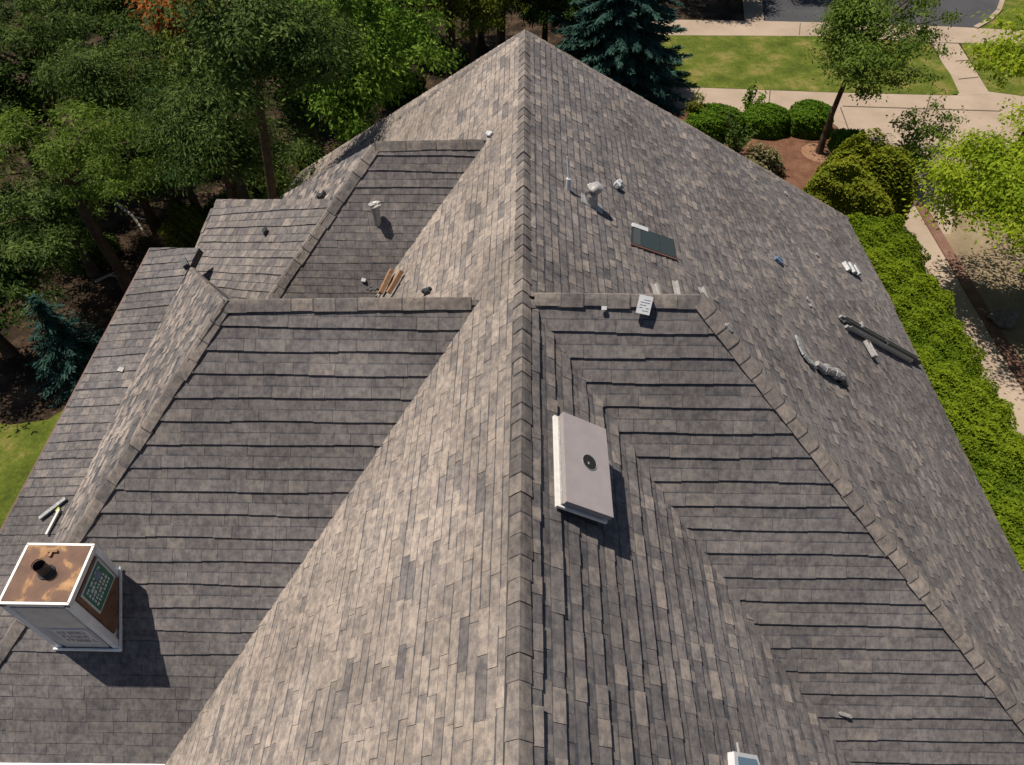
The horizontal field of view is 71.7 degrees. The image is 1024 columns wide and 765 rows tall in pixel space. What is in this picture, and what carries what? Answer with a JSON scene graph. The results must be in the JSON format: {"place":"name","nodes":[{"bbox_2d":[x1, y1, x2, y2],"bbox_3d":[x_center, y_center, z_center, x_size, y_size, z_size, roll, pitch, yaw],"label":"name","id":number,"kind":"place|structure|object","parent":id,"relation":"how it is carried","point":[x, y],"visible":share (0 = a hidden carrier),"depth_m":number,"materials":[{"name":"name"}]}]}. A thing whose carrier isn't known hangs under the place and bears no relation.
{"place":"outdoors","nodes":[
{"label":"outdoors","id":0,"kind":"place"},
{"bbox_2d":[0,410,62,527],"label":"lawn","id":1,"kind":"structure","parent":0,"point":[22,445],"depth_m":19.34,"materials":[{"name":"green plant"}]},
{"bbox_2d":[0,0,1005,528],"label":"ground","id":2,"kind":"structure","parent":0,"point":[94,302],"depth_m":25.40,"materials":[{"name":"green plant"}]},
{"bbox_2d":[0,249,41,358],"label":"broadleaf tree","id":3,"kind":"object","parent":2,"relation":"on","point":[8,349],"visible":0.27,"depth_m":19.82,"materials":[{"name":"green plant"}]},
{"bbox_2d":[0,183,42,245],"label":"broadleaf tree","id":4,"kind":"object","parent":2,"relation":"on","point":[12,191],"visible":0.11,"depth_m":24.70,"materials":[{"name":"green plant"}]},
{"bbox_2d":[0,38,64,195],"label":"broadleaf tree","id":5,"kind":"object","parent":2,"relation":"on","point":[10,90],"visible":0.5,"depth_m":23.23,"materials":[{"name":"green plant"}]},
{"bbox_2d":[0,223,95,330],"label":"broadleaf tree","id":6,"kind":"object","parent":2,"relation":"on","point":[47,256],"visible":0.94,"depth_m":19.71,"materials":[{"name":"green plant"}]},
{"bbox_2d":[0,165,110,277],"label":"dark tree","id":7,"kind":"object","parent":2,"relation":"on","point":[44,211],"visible":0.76,"depth_m":21.44,"materials":[{"name":"green plant"}]},
{"bbox_2d":[23,292,103,407],"bbox_3d":[-12.779,-1.307,20.108,2.701,3.182,2.872,1,50,1],"label":"blue spruce","id":8,"kind":"object","parent":2,"relation":"on","point":[70,353],"visible":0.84,"depth_m":20.01,"materials":[{"name":"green plant"}]},
{"bbox_2d":[0,0,137,136],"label":"pine tree","id":9,"kind":"object","parent":2,"relation":"on","point":[12,35],"visible":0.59,"depth_m":22.50,"materials":[{"name":"green plant"}]},
{"bbox_2d":[0,0,161,79],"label":"dark tree","id":10,"kind":"object","parent":2,"relation":"on","point":[99,8],"visible":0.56,"depth_m":25.19,"materials":[{"name":"green plant"}]},
{"bbox_2d":[0,96,172,294],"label":"broadleaf tree","id":11,"kind":"object","parent":2,"relation":"on","point":[59,155],"visible":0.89,"depth_m":18.89,"materials":[{"name":"green plant"}]},
{"bbox_2d":[58,227,120,275],"bbox_3d":[-14.888,-4.884,24.268,2.405,1.423,2.288,-25,54,-20],"label":"understorey shrub","id":12,"kind":"object","parent":2,"relation":"on","point":[98,257],"visible":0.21,"depth_m":24.18,"materials":[{"name":"green plant"}]},
{"bbox_2d":[95,272,115,282],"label":"fallen branch","id":13,"kind":"object","parent":2,"relation":"on","point":[102,278],"visible":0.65,"depth_m":23.84,"materials":[{"name":"brown wood"}]},
{"bbox_2d":[19,15,196,219],"bbox_3d":[-11.889,-8.055,23.330,5.358,6.979,4.414,1,50,1],"label":"pine tree","id":14,"kind":"object","parent":2,"relation":"on","point":[82,76],"visible":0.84,"depth_m":21.14,"materials":[{"name":"green plant"}]},
{"bbox_2d":[46,76,192,232],"bbox_3d":[-12.422,-7.159,23.723,4.593,5.221,6.305,31,56,24],"label":"pine tree","id":15,"kind":"object","parent":2,"relation":"on","point":[153,221],"visible":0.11,"depth_m":22.99,"materials":[{"name":"green plant"}]},
{"bbox_2d":[116,202,147,237],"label":"fallen branch","id":16,"kind":"object","parent":2,"relation":"on","point":[124,209],"visible":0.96,"depth_m":25.90,"materials":[{"name":"grey wood"}]},
{"bbox_2d":[49,5,235,118],"bbox_3d":[-13.370,-10.932,26.495,7.409,5.881,5.549,-35,58,-26],"label":"dark tree","id":17,"kind":"object","parent":2,"relation":"on","point":[154,38],"visible":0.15,"depth_m":25.07,"materials":[{"name":"green plant"}]},
{"bbox_2d":[132,144,212,208],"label":"dark tree","id":18,"kind":"object","parent":2,"relation":"on","point":[192,196],"visible":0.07,"depth_m":23.85,"materials":[{"name":"green plant"}]},
{"bbox_2d":[157,198,206,247],"bbox_3d":[-11.525,-5.751,24.986,2.080,1.440,2.168,-27,55,-21],"label":"shrub","id":19,"kind":"object","parent":2,"relation":"on","point":[194,215],"visible":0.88,"depth_m":24.66,"materials":[{"name":"green plant"}]},
{"bbox_2d":[124,0,249,198],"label":"red maple","id":20,"kind":"object","parent":2,"relation":"on","point":[242,191],"visible":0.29,"depth_m":19.69,"materials":[{"name":"orange plant"}]},
{"bbox_2d":[109,77,335,205],"bbox_3d":[-7.282,-4.571,19.653,5.010,8.172,4.465,-26,55,-21],"label":"hemlock tree","id":21,"kind":"object","parent":2,"relation":"on","point":[189,147],"visible":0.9,"depth_m":17.14,"materials":[{"name":"green plant"}]},
{"bbox_2d":[160,2,284,163],"bbox_3d":[-9.447,-10.639,25.317,3.729,7.296,4.667,26,54,20],"label":"broadleaf tree","id":22,"kind":"object","parent":2,"relation":"on","point":[169,34],"visible":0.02,"depth_m":23.65,"materials":[{"name":"green plant"}]},
{"bbox_2d":[203,186,256,215],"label":"dark shrub","id":23,"kind":"object","parent":2,"relation":"on","point":[209,205],"visible":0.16,"depth_m":25.61,"materials":[{"name":"green plant"}]},
{"bbox_2d":[109,0,381,198],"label":"hemlock tree","id":24,"kind":"object","parent":2,"relation":"on","point":[260,38],"visible":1,"depth_m":13.34,"materials":[{"name":"green plant"}]},
{"bbox_2d":[239,164,289,198],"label":"understorey shrub","id":25,"kind":"object","parent":2,"relation":"on","point":[257,191],"visible":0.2,"depth_m":26.02,"materials":[{"name":"green plant"}]},
{"bbox_2d":[264,78,342,155],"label":"dark tree","id":26,"kind":"object","parent":2,"relation":"on","point":[293,111],"visible":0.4,"depth_m":26.25,"materials":[{"name":"green plant"}]},
{"bbox_2d":[295,147,321,172],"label":"yellow green shrub","id":27,"kind":"object","parent":2,"relation":"on","point":[300,168],"visible":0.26,"depth_m":27.50,"materials":[{"name":"green plant"}]},
{"bbox_2d":[274,0,461,146],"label":"broadleaf tree","id":28,"kind":"object","parent":2,"relation":"on","point":[392,56],"visible":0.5,"depth_m":17.49,"materials":[{"name":"green plant"}]},
{"bbox_2d":[377,68,428,109],"bbox_3d":[-4.700,-13.301,31.301,2.766,1.598,2.370,1,50,1],"label":"understorey shrub","id":29,"kind":"object","parent":2,"relation":"on","point":[407,99],"visible":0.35,"depth_m":31.15,"materials":[{"name":"green plant"}]},
{"bbox_2d":[364,0,441,105],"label":"broadleaf tree","id":30,"kind":"object","parent":2,"relation":"on","point":[401,7],"visible":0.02,"depth_m":29.05,"materials":[{"name":"green plant"}]},
{"bbox_2d":[386,0,440,42],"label":"dark tree","id":31,"kind":"object","parent":2,"relation":"on","point":[413,5],"visible":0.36,"depth_m":32.22,"materials":[{"name":"green plant"}]},
{"bbox_2d":[412,34,468,74],"bbox_3d":[-3.499,-15.605,33.317,3.026,1.508,2.389,1,50,1],"label":"understorey shrub","id":32,"kind":"object","parent":2,"relation":"on","point":[461,52],"visible":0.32,"depth_m":33.19,"materials":[{"name":"green plant"}]},
{"bbox_2d":[434,0,457,77],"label":"broadleaf tree","id":33,"kind":"object","parent":2,"relation":"on","point":[450,35],"visible":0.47,"depth_m":30.68,"materials":[{"name":"brown plant"}]},
{"bbox_2d":[419,0,531,63],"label":"broadleaf tree","id":34,"kind":"object","parent":2,"relation":"on","point":[485,14],"visible":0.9,"depth_m":29.30,"materials":[{"name":"green plant"}]},
{"bbox_2d":[455,0,517,48],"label":"dark tree","id":35,"kind":"object","parent":2,"relation":"on","point":[481,43],"visible":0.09,"depth_m":34.57,"materials":[{"name":"green plant"}]},
{"bbox_2d":[496,0,505,46],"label":"broadleaf tree","id":36,"kind":"object","parent":2,"relation":"on","point":[500,38],"visible":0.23,"depth_m":33.01,"materials":[{"name":"brown plant"}]},
{"bbox_2d":[0,29,1023,764],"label":"house","id":37,"kind":"structure","parent":2,"relation":"on","point":[506,491],"depth_m":7.95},
{"bbox_2d":[38,497,66,519],"bbox_3d":[-6.640,1.818,10.249,0.435,0.175,0.053,-29,55,-22],"label":"metal strip","id":38,"kind":"object","parent":37,"relation":"on","point":[52,508],"visible":1,"depth_m":10.24,"materials":[{"name":"silver metal"}]},
{"bbox_2d":[47,550,58,556],"bbox_3d":[-4.853,1.805,7.480,0.100,0.030,0.072,1,50,1],"label":"wood offcut","id":39,"kind":"object","parent":37,"relation":"on","point":[50,552],"visible":1,"depth_m":7.48,"materials":[{"name":"brown wood"}]},
{"bbox_2d":[45,509,60,534],"bbox_3d":[-6.574,1.995,10.157,0.038,0.152,0.364,14,51,11],"label":"metal strip","id":40,"kind":"object","parent":37,"relation":"on","point":[53,521],"visible":1,"depth_m":10.15,"materials":[{"name":"silver metal"}]},
{"bbox_2d":[180,257,189,268],"bbox_3d":[-5.390,-1.974,11.667,0.110,0.104,0.216,-25,54,-20],"label":"scrap","id":41,"kind":"object","parent":37,"relation":"on","point":[184,262],"visible":1,"depth_m":11.64,"materials":[{"name":"metal"}]},
{"bbox_2d":[261,226,268,234],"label":"scrap","id":42,"kind":"object","parent":37,"relation":"on","point":[265,230],"visible":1,"depth_m":11.26,"materials":[{"name":"metal"}]},
{"bbox_2d":[316,191,325,198],"bbox_3d":[-2.956,-2.905,10.991,0.187,0.170,0.102,24,54,19],"label":"scrap","id":43,"kind":"object","parent":37,"relation":"on","point":[321,195],"visible":0.97,"depth_m":10.96,"materials":[{"name":"metal"}]},
{"bbox_2d":[366,285,378,291],"bbox_3d":[-2.027,-1.365,10.299,0.163,0.074,0.182,-25,54,-20],"label":"scrap","id":44,"kind":"object","parent":37,"relation":"on","point":[370,288],"visible":0.92,"depth_m":10.26,"materials":[{"name":"metal"}]},
{"bbox_2d":[378,269,393,293],"bbox_3d":[-1.814,-1.456,10.216,0.081,0.209,0.400,17,52,14],"label":"timber board","id":45,"kind":"object","parent":37,"relation":"on","point":[385,281],"visible":1,"depth_m":10.19,"materials":[{"name":"brown wood"}]},
{"bbox_2d":[386,270,403,293],"bbox_3d":[-1.642,-1.411,9.948,0.080,0.244,0.359,27,55,21],"label":"timber board","id":46,"kind":"object","parent":37,"relation":"on","point":[394,282],"visible":1,"depth_m":9.93,"materials":[{"name":"brown wood"}]},
{"bbox_2d":[421,286,431,293],"bbox_3d":[-1.098,-1.184,9.099,0.158,0.141,0.070,23,54,19],"label":"scrap","id":47,"kind":"object","parent":37,"relation":"on","point":[426,290],"visible":1,"depth_m":9.08,"materials":[{"name":"metal"}]},
{"bbox_2d":[485,131,492,136],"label":"scrap","id":48,"kind":"object","parent":37,"relation":"on","point":[488,133],"visible":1,"depth_m":10.15,"materials":[{"name":"white plastic"}]},
{"bbox_2d":[613,178,621,188],"bbox_3d":[1.493,-2.805,10.029,0.110,0.122,0.138,12,51,10],"label":"scrap","id":49,"kind":"object","parent":37,"relation":"on","point":[617,184],"visible":1,"depth_m":10.00,"materials":[{"name":"white plastic"}]},
{"bbox_2d":[636,294,652,314],"bbox_3d":[1.355,-0.794,7.256,0.158,0.184,0.165,7,50,6],"label":"packet","id":50,"kind":"object","parent":37,"relation":"on","point":[644,304],"visible":1,"depth_m":7.23,"materials":[{"name":"white paper"}]},
{"bbox_2d":[651,282,660,293],"bbox_3d":[1.826,-1.133,8.945,0.094,0.106,0.280,-5,50,-4],"label":"flashing strip","id":51,"kind":"object","parent":37,"relation":"on","point":[655,288],"visible":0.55,"depth_m":8.95,"materials":[{"name":"silver metal"}]},
{"bbox_2d":[672,280,680,293],"bbox_3d":[2.166,-1.196,9.295,0.099,0.085,0.365,1,50,1],"label":"flashing strip","id":52,"kind":"object","parent":37,"relation":"on","point":[676,288],"visible":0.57,"depth_m":9.31,"materials":[{"name":"silver metal"}]},
{"bbox_2d":[698,286,707,296],"bbox_3d":[2.627,-1.161,9.668,0.094,0.114,0.354,-5,50,-5],"label":"flashing strip","id":53,"kind":"object","parent":37,"relation":"on","point":[701,289],"visible":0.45,"depth_m":9.71,"materials":[{"name":"silver metal"}]},
{"bbox_2d":[724,323,732,331],"bbox_3d":[2.236,-0.564,7.342,0.102,0.103,0.077,11,51,9],"label":"scrap","id":54,"kind":"object","parent":37,"relation":"on","point":[728,326],"visible":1,"depth_m":7.32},
{"bbox_2d":[736,742,740,751],"bbox_3d":[2.021,3.263,6.330,0.030,0.030,0.090,1,50,1],"label":"metal offcut","id":55,"kind":"object","parent":37,"relation":"on","point":[738,746],"visible":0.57,"depth_m":6.33,"materials":[{"name":"silver metal"}]},
{"bbox_2d":[774,255,783,265],"bbox_3d":[4.570,-2.090,12.139,0.176,0.144,0.115,11,51,9],"label":"scrap","id":56,"kind":"object","parent":37,"relation":"on","point":[778,259],"visible":1,"depth_m":12.11,"materials":[{"name":"blue plastic"}]},
{"bbox_2d":[795,334,815,366],"bbox_3d":[3.582,-0.383,8.735,0.181,0.201,0.430,-18,52,-15],"label":"curved strip","id":57,"kind":"object","parent":37,"relation":"on","point":[810,361],"visible":1,"depth_m":8.67,"materials":[{"name":"silver metal"}]},
{"bbox_2d":[815,361,846,380],"bbox_3d":[4.052,-0.135,8.990,0.620,0.533,0.158,-18,52,-15],"label":"crumpled sleeve","id":58,"kind":"object","parent":37,"relation":"on","point":[831,372],"visible":0.99,"depth_m":8.92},
{"bbox_2d":[837,380,848,387],"bbox_3d":[4.306,-0.018,9.244,0.182,0.169,0.124,-6,50,-5],"label":"dark clip","id":59,"kind":"object","parent":37,"relation":"on","point":[844,383],"visible":0.57,"depth_m":9.21,"materials":[{"name":"metal"}]},
{"bbox_2d":[838,711,851,718],"bbox_3d":[3.625,3.617,7.717,0.143,0.067,0.048,10,50,8],"label":"scrap","id":60,"kind":"object","parent":37,"relation":"on","point":[845,714],"visible":1,"depth_m":7.70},
{"bbox_2d":[842,261,861,275],"bbox_3d":[6.821,-2.297,14.231,0.373,0.241,0.294,-8,50,-7],"label":"bent flashing","id":61,"kind":"object","parent":37,"relation":"on","point":[851,267],"visible":1,"depth_m":14.19,"materials":[{"name":"white metal"}]},
{"bbox_2d":[863,340,878,357],"bbox_3d":[5.636,-0.527,11.133,0.156,0.211,0.317,-13,51,-11],"label":"metal tray","id":62,"kind":"object","parent":37,"relation":"on","point":[870,349],"visible":1,"depth_m":11.10,"materials":[{"name":"silver metal"}]},
{"bbox_2d":[845,324,912,362],"bbox_3d":[6.164,-0.615,11.821,2.358,1.895,0.062,-19,52,-15],"label":"metal rail","id":63,"kind":"object","parent":37,"relation":"on","point":[877,342],"visible":1,"depth_m":11.65,"materials":[{"name":"grey metal"}]},
{"bbox_2d":[839,314,918,358],"bbox_3d":[6.331,-0.730,12.105,2.879,2.302,0.062,-19,52,-15],"label":"metal rail","id":64,"kind":"object","parent":37,"relation":"on","point":[841,316],"visible":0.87,"depth_m":11.85,"materials":[{"name":"grey metal"}]},
{"bbox_2d":[843,319,921,364],"bbox_3d":[6.382,-0.644,12.092,2.825,2.271,0.061,-18,52,-15],"label":"metal rail","id":65,"kind":"object","parent":37,"relation":"on","point":[915,360],"visible":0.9,"depth_m":11.78,"materials":[{"name":"grey metal"}]},
{"bbox_2d":[500,0,589,41],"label":"broadleaf tree","id":66,"kind":"object","parent":2,"relation":"on","point":[538,10],"visible":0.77,"depth_m":31.32,"materials":[{"name":"green plant"}]},
{"bbox_2d":[516,0,575,27],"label":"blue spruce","id":67,"kind":"object","parent":2,"relation":"on","point":[565,24],"visible":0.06,"depth_m":36.64,"materials":[{"name":"green plant"}]},
{"bbox_2d":[548,0,694,115],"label":"blue spruce","id":68,"kind":"object","parent":2,"relation":"on","point":[621,41],"visible":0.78,"depth_m":29.97,"materials":[{"name":"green plant"}]},
{"bbox_2d":[680,0,688,5],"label":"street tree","id":69,"kind":"object","parent":2,"relation":"on","point":[685,2],"visible":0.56,"depth_m":38.17,"materials":[{"name":"green plant"}]},
{"bbox_2d":[724,0,761,6],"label":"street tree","id":70,"kind":"object","parent":2,"relation":"on","point":[728,2],"visible":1,"depth_m":38.17,"materials":[{"name":"green plant"}]},
{"bbox_2d":[743,0,763,20],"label":"drive apron","id":71,"kind":"object","parent":2,"relation":"on","point":[754,12],"visible":1,"depth_m":37.77,"materials":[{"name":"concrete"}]},
{"bbox_2d":[661,107,872,259],"bbox_3d":[9.540,-8.079,27.875,8.960,0.062,9.906,5,50,4],"label":"mulch bed","id":72,"kind":"object","parent":2,"relation":"on","point":[801,167],"visible":0.08,"depth_m":28.88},
{"bbox_2d":[684,90,705,124],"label":"upright plant","id":73,"kind":"object","parent":72,"relation":"on","point":[693,105],"visible":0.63,"depth_m":29.28,"materials":[{"name":"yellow plant"}]},
{"bbox_2d":[684,102,745,142],"bbox_3d":[8.431,-10.933,29.502,2.757,1.273,1.913,1,50,1],"label":"clipped bush","id":74,"kind":"object","parent":72,"relation":"on","point":[713,114],"visible":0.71,"depth_m":29.07,"materials":[{"name":"green plant"}]},
{"bbox_2d":[724,106,759,152],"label":"upright plant","id":75,"kind":"object","parent":72,"relation":"on","point":[733,142],"visible":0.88,"depth_m":27.85,"materials":[{"name":"green plant"}]},
{"bbox_2d":[740,75,767,112],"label":"upright plant","id":76,"kind":"object","parent":72,"relation":"on","point":[750,97],"visible":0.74,"depth_m":30.15,"materials":[{"name":"green plant"}]},
{"bbox_2d":[743,102,790,139],"bbox_3d":[10.654,-11.072,29.691,2.143,1.158,1.746,1,50,1],"label":"clipped bush","id":77,"kind":"object","parent":72,"relation":"on","point":[765,116],"visible":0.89,"depth_m":29.31,"materials":[{"name":"green plant"}]},
{"bbox_2d":[745,140,788,176],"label":"pale shrub","id":78,"kind":"object","parent":72,"relation":"on","point":[769,159],"visible":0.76,"depth_m":27.54,"materials":[{"name":"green plant"}]},
{"bbox_2d":[781,98,833,139],"bbox_3d":[12.483,-11.164,29.707,2.192,1.254,1.858,1,50,1],"label":"clipped bush","id":79,"kind":"object","parent":72,"relation":"on","point":[814,113],"visible":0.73,"depth_m":29.31,"materials":[{"name":"green plant"}]},
{"bbox_2d":[801,143,830,161],"bbox_3d":[12.534,-9.379,28.934,1.493,0.030,1.492,1,50,1],"label":"mulch ring","id":80,"kind":"object","parent":72,"relation":"on","point":[808,151],"visible":0.58,"depth_m":28.87,"materials":[{"name":"brown wood"}]},
{"bbox_2d":[794,0,966,154],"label":"young tree","id":81,"kind":"object","parent":80,"relation":"on","point":[854,53],"visible":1,"depth_m":24.76,"materials":[{"name":"green plant"}]},
{"bbox_2d":[802,127,887,216],"bbox_3d":[12.030,-7.306,25.116,3.111,3.296,3.414,1,50,1],"label":"yew","id":82,"kind":"object","parent":72,"relation":"on","point":[840,164],"visible":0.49,"depth_m":24.53,"materials":[{"name":"green plant"}]},
{"bbox_2d":[827,127,866,152],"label":"clipped bush","id":83,"kind":"object","parent":72,"relation":"on","point":[838,136],"visible":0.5,"depth_m":28.60,"materials":[{"name":"green plant"}]},
{"bbox_2d":[834,144,919,246],"bbox_3d":[12.604,-6.540,24.473,2.968,3.286,3.561,1,50,1],"label":"yew","id":84,"kind":"object","parent":72,"relation":"on","point":[884,194],"visible":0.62,"depth_m":23.71,"materials":[{"name":"green plant"}]},
{"bbox_2d":[846,212,1023,572],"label":"hedge","id":85,"kind":"object","parent":2,"relation":"on","point":[978,413],"visible":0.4,"depth_m":18.58,"materials":[{"name":"green plant"}]},
{"bbox_2d":[900,101,1023,272],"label":"lime tree","id":86,"kind":"object","parent":2,"relation":"on","point":[1003,167],"visible":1,"depth_m":19.82,"materials":[{"name":"green plant"}]},
{"bbox_2d":[914,203,1023,390],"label":"edging strip","id":87,"kind":"object","parent":2,"relation":"on","point":[1009,355],"visible":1,"depth_m":23.27,"materials":[{"name":"brick"}]},
{"bbox_2d":[981,0,1023,29],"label":"verge","id":88,"kind":"structure","parent":2,"relation":"on","point":[1012,4],"depth_m":37.39,"materials":[{"name":"green plant"}]},
{"bbox_2d":[661,35,958,94],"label":"lawn","id":89,"kind":"structure","parent":0,"point":[741,62],"depth_m":33.67,"materials":[{"name":"green plant"}]},
{"bbox_2d":[653,20,1023,44],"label":"sidewalk","id":90,"kind":"structure","parent":0,"point":[958,35],"depth_m":36.17,"materials":[{"name":"concrete"}]},
{"bbox_2d":[654,86,1023,182],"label":"path","id":91,"kind":"structure","parent":0,"point":[873,115],"depth_m":31.29,"materials":[{"name":"concrete"}]},
{"bbox_2d":[692,23,996,143],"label":"paving joints","id":92,"kind":"object","parent":91,"relation":"on","point":[891,107],"visible":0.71,"depth_m":31.19,"materials":[{"name":"grey concrete"}]},
{"bbox_2d":[960,2,1023,180],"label":"lime tree","id":93,"kind":"object","parent":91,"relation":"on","point":[1002,51],"visible":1,"depth_m":24.13,"materials":[{"name":"green plant"}]},
{"bbox_2d":[762,0,999,27],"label":"street","id":94,"kind":"structure","parent":0,"point":[789,10],"depth_m":37.81,"materials":[{"name":"grey asphalt"}]},
{"bbox_2d":[973,0,1004,28],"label":"kerb","id":95,"kind":"structure","parent":94,"relation":"on","point":[997,11],"depth_m":37.27,"materials":[{"name":"concrete"}]},
{"bbox_2d":[839,128,959,234],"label":"path","id":96,"kind":"structure","parent":0,"point":[926,193],"depth_m":26.92,"materials":[{"name":"concrete"}]},
{"bbox_2d":[886,85,969,188],"bbox_3d":[15.347,-9.058,26.268,2.844,3.785,3.673,1,50,1],"label":"airy shrub","id":97,"kind":"object","parent":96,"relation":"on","point":[911,146],"visible":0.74,"depth_m":25.86,"materials":[{"name":"green plant"}]},
{"bbox_2d":[898,205,1023,526],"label":"side path","id":98,"kind":"structure","parent":0,"point":[937,265],"depth_m":22.60,"materials":[{"name":"concrete"}]},
{"bbox_2d":[932,42,989,94],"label":"path","id":99,"kind":"structure","parent":0,"point":[957,70],"depth_m":33.31,"materials":[{"name":"concrete"}]},
{"bbox_2d":[944,200,1023,365],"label":"driveway","id":100,"kind":"structure","parent":0,"point":[996,276],"depth_m":24.28,"materials":[{"name":"beige concrete"}]},
{"bbox_2d":[960,43,1023,95],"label":"lawn","id":101,"kind":"structure","parent":0,"point":[1016,83],"depth_m":32.85,"materials":[{"name":"green plant"}]},
{"bbox_2d":[987,308,1018,328],"bbox_3d":[15.588,-2.073,22.460,0.810,0.606,0.806,-31,56,-24],"label":"rock","id":102,"kind":"object","parent":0,"point":[1003,318],"visible":1,"depth_m":22.25,"materials":[{"name":"grey stone"}]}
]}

